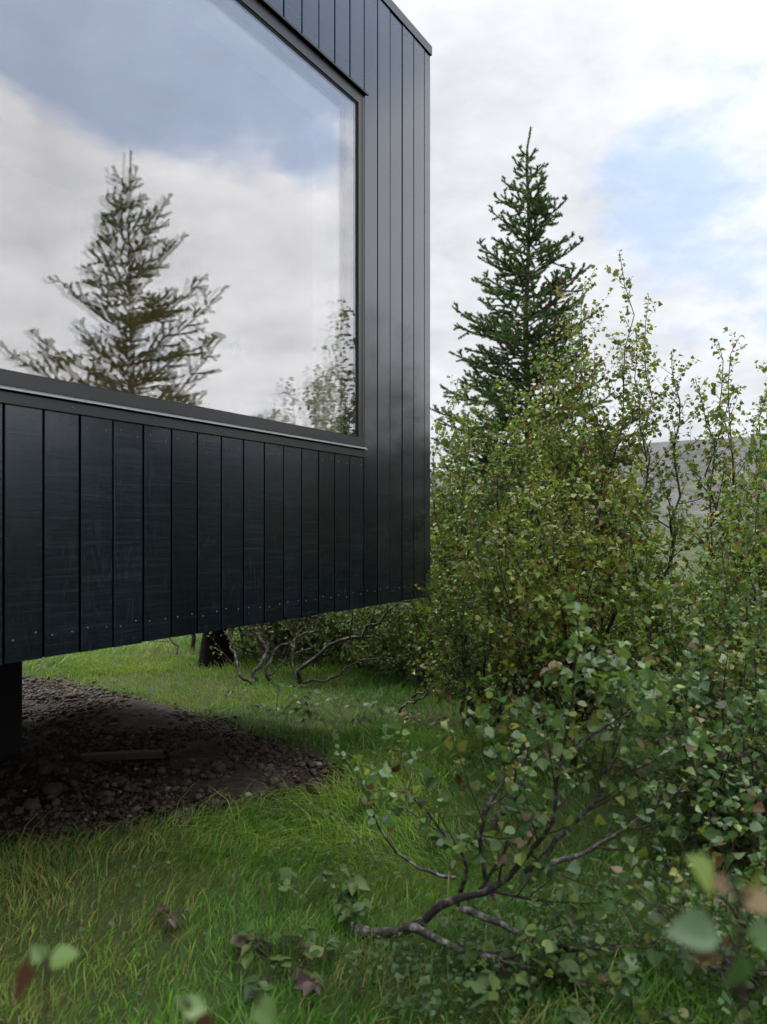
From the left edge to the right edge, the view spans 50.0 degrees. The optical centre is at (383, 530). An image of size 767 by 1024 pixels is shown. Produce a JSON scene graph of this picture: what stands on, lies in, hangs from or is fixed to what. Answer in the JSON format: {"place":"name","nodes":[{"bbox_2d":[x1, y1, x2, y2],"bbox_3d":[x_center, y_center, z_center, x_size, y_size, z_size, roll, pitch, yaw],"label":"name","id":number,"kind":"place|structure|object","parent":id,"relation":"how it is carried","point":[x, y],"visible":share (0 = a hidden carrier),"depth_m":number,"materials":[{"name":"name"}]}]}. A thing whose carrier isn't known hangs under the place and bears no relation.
{"place":"outdoors","nodes":[
{"label":"outdoors","id":0,"kind":"place"},
{"bbox_2d":[0,604,766,1023],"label":"grass","id":1,"kind":"structure","parent":0,"point":[96,842],"depth_m":2.96,"materials":[{"name":"green plant"}]},
{"bbox_2d":[0,598,766,1023],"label":"ground","id":2,"kind":"structure","parent":0,"point":[234,782],"depth_m":3.12,"materials":[{"name":"green plant"}]},
{"bbox_2d":[23,799,40,810],"bbox_3d":[-1.515,1.187,3.553,0.074,0.052,0.060,0,0,0],"label":"stone","id":3,"kind":"object","parent":2,"relation":"on","point":[31,804],"visible":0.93,"depth_m":3.53,"materials":[{"name":"brown stone"}]},
{"bbox_2d":[13,944,79,1023],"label":"birch shoot","id":4,"kind":"object","parent":2,"relation":"on","point":[62,955],"visible":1,"depth_m":0.72,"materials":[{"name":"green plant"}]},
{"bbox_2d":[109,716,118,721],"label":"stone","id":5,"kind":"object","parent":2,"relation":"on","point":[114,719],"visible":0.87,"depth_m":5.26,"materials":[{"name":"stone"}]},
{"bbox_2d":[133,638,178,657],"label":"birch tree","id":6,"kind":"object","parent":2,"relation":"on","point":[171,640],"visible":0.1,"depth_m":8.08,"materials":[{"name":"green plant"}]},
{"bbox_2d":[151,905,190,930],"bbox_3d":[-0.683,1.229,2.603,0.130,0.067,0.138,0,0,15],"label":"leafy plant","id":7,"kind":"object","parent":2,"relation":"on","point":[172,919],"visible":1,"depth_m":2.61,"materials":[{"name":"brown plant"}]},
{"bbox_2d":[0,674,385,861],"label":"gravel","id":8,"kind":"structure","parent":2,"relation":"on","point":[52,691],"depth_m":4.30,"materials":[{"name":"stone"}]},
{"bbox_2d":[37,761,54,774],"bbox_3d":[-1.681,1.183,4.089,0.076,0.067,0.089,0,0,0],"label":"stone","id":9,"kind":"object","parent":8,"relation":"on","point":[46,768],"visible":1,"depth_m":4.07,"materials":[{"name":"brown stone"}]},
{"bbox_2d":[43,783,62,796],"bbox_3d":[-1.521,1.202,3.788,0.087,0.070,0.086,0,0,0],"label":"stone","id":10,"kind":"object","parent":8,"relation":"on","point":[52,789],"visible":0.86,"depth_m":3.76,"materials":[{"name":"brown stone"}]},
{"bbox_2d":[66,693,77,698],"bbox_3d":[-2.273,1.205,5.987,0.070,0.045,0.075,0,0,32],"label":"stone","id":11,"kind":"object","parent":8,"relation":"on","point":[69,695],"visible":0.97,"depth_m":5.97,"materials":[{"name":"grey stone"}]},
{"bbox_2d":[81,749,162,761],"bbox_3d":[-1.400,1.208,4.417,0.417,0.034,0.060,1,0,-13],"label":"plank","id":12,"kind":"object","parent":8,"relation":"on","point":[133,755],"visible":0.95,"depth_m":4.40,"materials":[{"name":"wood"}]},
{"bbox_2d":[168,720,175,724],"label":"stone","id":13,"kind":"object","parent":8,"relation":"on","point":[171,722],"visible":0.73,"depth_m":5.25,"materials":[{"name":"stone"}]},
{"bbox_2d":[180,768,189,775],"bbox_3d":[-0.997,1.217,4.140,0.053,0.040,0.045,0,0,0],"label":"stone","id":14,"kind":"object","parent":8,"relation":"on","point":[186,771],"visible":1,"depth_m":4.12,"materials":[{"name":"brown stone"}]},
{"bbox_2d":[190,769,198,775],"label":"stone","id":15,"kind":"object","parent":8,"relation":"on","point":[193,772],"visible":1,"depth_m":4.13,"materials":[{"name":"brown stone"}]},
{"bbox_2d":[268,777,279,784],"bbox_3d":[-0.532,1.222,4.004,0.057,0.044,0.045,0,0,0],"label":"stone","id":16,"kind":"object","parent":8,"relation":"on","point":[276,780],"visible":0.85,"depth_m":3.99,"materials":[{"name":"brown stone"}]},
{"bbox_2d":[176,994,211,1023],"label":"birch shoot","id":17,"kind":"object","parent":2,"relation":"on","point":[192,1006],"visible":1,"depth_m":0.66,"materials":[{"name":"green plant"}]},
{"bbox_2d":[190,630,232,651],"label":"birch tree","id":18,"kind":"object","parent":2,"relation":"on","point":[193,639],"depth_m":8.37,"materials":[{"name":"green plant"}]},
{"bbox_2d":[0,0,431,757],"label":"cabin","id":19,"kind":"object","parent":2,"relation":"on","point":[190,190],"visible":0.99,"depth_m":4.39,"materials":[{"name":"black painted wood"},{"name":"plywood"},{"name":"glass"}]},
{"bbox_2d":[0,0,368,457],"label":"window","id":20,"kind":"structure","parent":19,"relation":"in","point":[246,28],"depth_m":4.19,"materials":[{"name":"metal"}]},
{"bbox_2d":[233,339,243,353],"bbox_3d":[-0.942,-1.195,5.342,0.084,0.084,0.015,0,0,29],"label":"wall switch","id":21,"kind":"object","parent":19,"relation":"attached to","point":[238,346],"depth_m":5.34,"materials":[{"name":"white plastic"}]},
{"bbox_2d":[197,628,234,667],"bbox_3d":[-1.570,0.957,7.696,0.407,0.668,0.427,0,0,-26],"label":"trunk","id":22,"kind":"object","parent":2,"relation":"on","point":[207,656],"visible":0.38,"depth_m":7.57,"materials":[{"name":"brown plant"}]},
{"bbox_2d":[213,762,226,773],"bbox_3d":[-0.829,1.210,4.169,0.061,0.063,0.080,0,0,11],"label":"stone","id":23,"kind":"object","parent":2,"relation":"on","point":[220,767],"visible":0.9,"depth_m":4.14,"materials":[{"name":"brown stone"}]},
{"bbox_2d":[207,626,260,684],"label":"birch tree","id":24,"kind":"object","parent":2,"relation":"on","point":[234,651],"visible":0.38,"depth_m":6.87,"materials":[{"name":"brown plant"}]},
{"bbox_2d":[196,616,325,658],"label":"birch tree","id":25,"kind":"object","parent":2,"relation":"on","point":[242,642],"visible":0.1,"depth_m":7.89,"materials":[{"name":"green plant"}]},
{"bbox_2d":[250,990,274,1023],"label":"birch shoot","id":26,"kind":"object","parent":2,"relation":"on","point":[263,1010],"visible":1,"depth_m":0.66,"materials":[{"name":"green plant"}]},
{"bbox_2d":[252,621,283,661],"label":"birch tree","id":27,"kind":"object","parent":2,"relation":"on","point":[261,647],"depth_m":7.64,"materials":[{"name":"green plant"}]},
{"bbox_2d":[222,679,319,714],"bbox_3d":[-0.748,1.146,5.603,0.633,0.218,0.591,0,0,-32],"label":"leafy plant","id":28,"kind":"object","parent":2,"relation":"on","point":[302,702],"visible":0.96,"depth_m":5.61,"materials":[{"name":"green plant"}]},
{"bbox_2d":[233,613,328,638],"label":"birch tree","id":29,"kind":"object","parent":2,"relation":"on","point":[289,619],"visible":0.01,"depth_m":9.00,"materials":[{"name":"green plant"}]},
{"bbox_2d":[275,783,288,792],"bbox_3d":[-0.488,1.229,3.925,0.068,0.054,0.061,0,0,20],"label":"stone","id":30,"kind":"object","parent":2,"relation":"on","point":[284,787],"visible":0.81,"depth_m":3.90,"materials":[{"name":"stone"}]},
{"bbox_2d":[220,612,348,682],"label":"birch tree","id":31,"kind":"object","parent":2,"relation":"on","point":[257,668],"visible":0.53,"depth_m":6.88,"materials":[{"name":"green plant"}]},
{"bbox_2d":[230,920,359,1002],"bbox_3d":[-0.259,1.212,2.327,0.384,0.115,0.349,0,0,0],"label":"leafy plant","id":32,"kind":"object","parent":2,"relation":"on","point":[307,981],"visible":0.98,"depth_m":2.33,"materials":[{"name":"green plant"}]},
{"bbox_2d":[239,612,357,667],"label":"birch tree","id":33,"kind":"object","parent":2,"relation":"on","point":[302,638],"visible":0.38,"depth_m":7.55,"materials":[{"name":"green plant"}]},
{"bbox_2d":[276,802,339,822],"bbox_3d":[-0.325,1.216,3.544,0.256,0.078,0.192,0,0,-34],"label":"leafy plant","id":34,"kind":"object","parent":2,"relation":"on","point":[334,816],"visible":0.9,"depth_m":3.53,"materials":[{"name":"green plant"}]},
{"bbox_2d":[278,864,373,923],"bbox_3d":[-0.215,1.202,2.725,0.281,0.137,0.396,0,0,-26],"label":"leafy plant","id":35,"kind":"object","parent":2,"relation":"on","point":[346,909],"visible":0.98,"depth_m":2.68,"materials":[{"name":"green plant"}]},
{"bbox_2d":[306,610,350,654],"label":"birch tree","id":36,"kind":"object","parent":2,"relation":"on","point":[324,625],"depth_m":8.03,"materials":[{"name":"green plant"}]},
{"bbox_2d":[270,604,394,666],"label":"birch tree","id":37,"kind":"object","parent":2,"relation":"on","point":[331,658],"visible":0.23,"depth_m":7.59,"materials":[{"name":"green plant"}]},
{"bbox_2d":[292,697,394,733],"bbox_3d":[-0.250,1.156,5.141,0.658,0.175,0.686,0,0,0],"label":"leafy plant","id":38,"kind":"object","parent":2,"relation":"on","point":[369,720],"visible":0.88,"depth_m":5.16,"materials":[{"name":"green plant"}]},
{"bbox_2d":[278,548,445,684],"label":"birch tree","id":39,"kind":"object","parent":2,"relation":"on","point":[297,675],"visible":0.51,"depth_m":6.60,"materials":[{"name":"green plant"}]},
{"bbox_2d":[312,599,418,640],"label":"birch tree","id":40,"kind":"object","parent":2,"relation":"on","point":[380,613],"depth_m":9.20,"materials":[{"name":"green plant"}]},
{"bbox_2d":[333,602,422,670],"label":"birch tree","id":41,"kind":"object","parent":2,"relation":"on","point":[344,620],"visible":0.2,"depth_m":7.36,"materials":[{"name":"green plant"}]},
{"bbox_2d":[351,789,410,811],"bbox_3d":[-0.032,1.230,3.755,0.279,0.072,0.280,0,0,-15],"label":"leafy plant","id":42,"kind":"object","parent":2,"relation":"on","point":[374,803],"visible":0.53,"depth_m":3.67,"materials":[{"name":"green plant"}]},
{"bbox_2d":[0,708,766,1023],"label":"ground cover","id":43,"kind":"object","parent":2,"relation":"on","point":[436,1000],"visible":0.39,"depth_m":2.34,"materials":[{"name":"green plant"}]},
{"bbox_2d":[318,714,455,879],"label":"birch tree","id":44,"kind":"object","parent":2,"relation":"on","point":[370,812],"visible":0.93,"depth_m":2.79,"materials":[{"name":"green plant"}]},
{"bbox_2d":[334,569,440,678],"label":"birch tree","id":45,"kind":"object","parent":2,"relation":"on","point":[363,622],"visible":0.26,"depth_m":6.90,"materials":[{"name":"green plant"}]},
{"bbox_2d":[403,712,454,730],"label":"leafy plant","id":46,"kind":"object","parent":2,"relation":"on","point":[419,722],"visible":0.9,"depth_m":5.04,"materials":[{"name":"green plant"}]},
{"bbox_2d":[366,586,496,687],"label":"birch tree","id":47,"kind":"object","parent":2,"relation":"on","point":[403,667],"visible":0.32,"depth_m":6.56,"materials":[{"name":"green plant"}]},
{"bbox_2d":[404,375,496,695],"bbox_3d":[0.520,0.064,6.049,0.739,2.427,1.149,0,0,0],"label":"birch tree","id":48,"kind":"object","parent":2,"relation":"on","point":[437,516],"visible":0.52,"depth_m":5.91,"materials":[{"name":"green plant"}]},
{"bbox_2d":[398,632,512,716],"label":"birch tree","id":49,"kind":"object","parent":2,"relation":"on","point":[425,692],"visible":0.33,"depth_m":5.31,"materials":[{"name":"green plant"}]},
{"bbox_2d":[428,810,506,850],"bbox_3d":[0.366,1.209,3.337,0.285,0.137,0.446,0,0,39],"label":"leafy plant","id":50,"kind":"object","parent":2,"relation":"on","point":[470,845],"visible":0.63,"depth_m":3.31,"materials":[{"name":"green plant"}]},
{"bbox_2d":[407,482,539,735],"bbox_3d":[0.563,0.484,4.838,0.854,1.549,1.224,0,0,0],"label":"birch tree","id":51,"kind":"object","parent":2,"relation":"on","point":[464,655],"visible":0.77,"depth_m":4.87,"materials":[{"name":"green plant"}]},
{"bbox_2d":[430,429,568,644],"bbox_3d":[1.237,0.127,8.497,1.524,2.370,1.048,0,0,-27],"label":"birch tree","id":52,"kind":"object","parent":2,"relation":"on","point":[490,460],"visible":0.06,"depth_m":8.58,"materials":[{"name":"green plant"}]},
{"bbox_2d":[416,338,588,703],"bbox_3d":[0.827,-0.073,5.665,1.181,2.674,1.181,0,0,0],"label":"birch tree","id":53,"kind":"object","parent":2,"relation":"on","point":[506,472],"visible":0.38,"depth_m":5.70,"materials":[{"name":"green plant"}]},
{"bbox_2d":[465,940,590,1023],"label":"leafy plant","id":54,"kind":"object","parent":2,"relation":"on","point":[487,977],"visible":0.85,"depth_m":2.16,"materials":[{"name":"green plant"}]},
{"bbox_2d":[430,126,663,619],"bbox_3d":[1.757,-1.711,9.518,3.036,6.028,3.204,0,0,29],"label":"spruce tree","id":55,"kind":"object","parent":2,"relation":"on","point":[522,273],"visible":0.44,"depth_m":9.38,"materials":[{"name":"green plant"}]},
{"bbox_2d":[348,593,749,1023],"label":"birch tree","id":56,"kind":"object","parent":2,"relation":"on","point":[511,836],"visible":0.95,"depth_m":2.27,"materials":[{"name":"green plant"}]},
{"bbox_2d":[442,457,672,765],"bbox_3d":[0.861,0.452,4.263,1.116,1.633,1.154,0,0,0],"label":"birch tree","id":57,"kind":"object","parent":2,"relation":"on","point":[554,623],"visible":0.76,"depth_m":4.16,"materials":[{"name":"green plant"}]},
{"bbox_2d":[481,645,635,825],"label":"birch tree","id":58,"kind":"object","parent":2,"relation":"on","point":[525,754],"visible":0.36,"depth_m":3.23,"materials":[{"name":"green plant"}]},
{"bbox_2d":[503,447,671,653],"bbox_3d":[2.023,0.199,8.213,1.680,2.183,0.885,0,0,5],"label":"birch tree","id":59,"kind":"object","parent":2,"relation":"on","point":[535,521],"visible":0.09,"depth_m":8.17,"materials":[{"name":"green plant"}]},
{"bbox_2d":[510,249,724,720],"bbox_3d":[1.422,-0.228,5.173,1.189,2.968,0.936,0,0,0],"label":"birch tree","id":60,"kind":"object","parent":2,"relation":"on","point":[604,454],"visible":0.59,"depth_m":5.04,"materials":[{"name":"green plant"}]},
{"bbox_2d":[574,485,766,819],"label":"birch tree","id":61,"kind":"object","parent":2,"relation":"on","point":[649,621],"visible":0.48,"depth_m":3.69,"materials":[{"name":"green plant"}]},
{"bbox_2d":[597,748,766,1023],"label":"birch tree","id":62,"kind":"object","parent":2,"relation":"on","point":[716,838],"visible":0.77,"depth_m":2.09,"materials":[{"name":"green plant"}]},
{"bbox_2d":[598,569,766,871],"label":"birch tree","id":63,"kind":"object","parent":2,"relation":"on","point":[754,728],"visible":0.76,"depth_m":2.91,"materials":[{"name":"green plant"}]},
{"bbox_2d":[657,540,766,658],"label":"birch tree","id":64,"kind":"object","parent":2,"relation":"on","point":[690,577],"visible":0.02,"depth_m":7.42,"materials":[{"name":"green plant"}]},
{"bbox_2d":[664,853,766,1023],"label":"birch shoot","id":65,"kind":"object","parent":2,"relation":"on","point":[695,930],"visible":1,"depth_m":0.56,"materials":[{"name":"green plant"}]},
{"bbox_2d":[665,327,766,593],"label":"birch tree","id":66,"kind":"object","parent":2,"relation":"on","point":[728,471],"visible":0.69,"depth_m":4.71,"materials":[{"name":"green plant"}]},
{"bbox_2d":[676,469,766,760],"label":"birch tree","id":67,"kind":"object","parent":2,"relation":"on","point":[732,518],"visible":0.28,"depth_m":4.26,"materials":[{"name":"green plant"}]},
{"bbox_2d":[695,466,766,629],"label":"birch tree","id":68,"kind":"object","parent":2,"relation":"on","point":[738,594],"visible":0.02,"depth_m":6.00,"materials":[{"name":"green plant"}]},
{"bbox_2d":[733,360,766,639],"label":"birch tree","id":69,"kind":"object","parent":2,"relation":"on","point":[762,408],"visible":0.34,"depth_m":5.56,"materials":[{"name":"green plant"}]},
{"bbox_2d":[760,471,766,479],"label":"birch tree","id":70,"kind":"object","parent":2,"relation":"on","point":[763,475],"visible":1,"depth_m":3.06,"materials":[{"name":"green plant"}]},
{"bbox_2d":[392,0,766,470],"label":"sky","id":71,"kind":"structure","parent":0,"point":[649,116],"materials":[{"name":"white"}]},
{"bbox_2d":[430,437,766,600],"bbox_3d":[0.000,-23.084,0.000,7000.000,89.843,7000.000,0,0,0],"label":"hill","id":72,"kind":"structure","parent":0,"point":[690,488],"depth_m":449.04,"materials":[{"name":"grey"}]}
]}

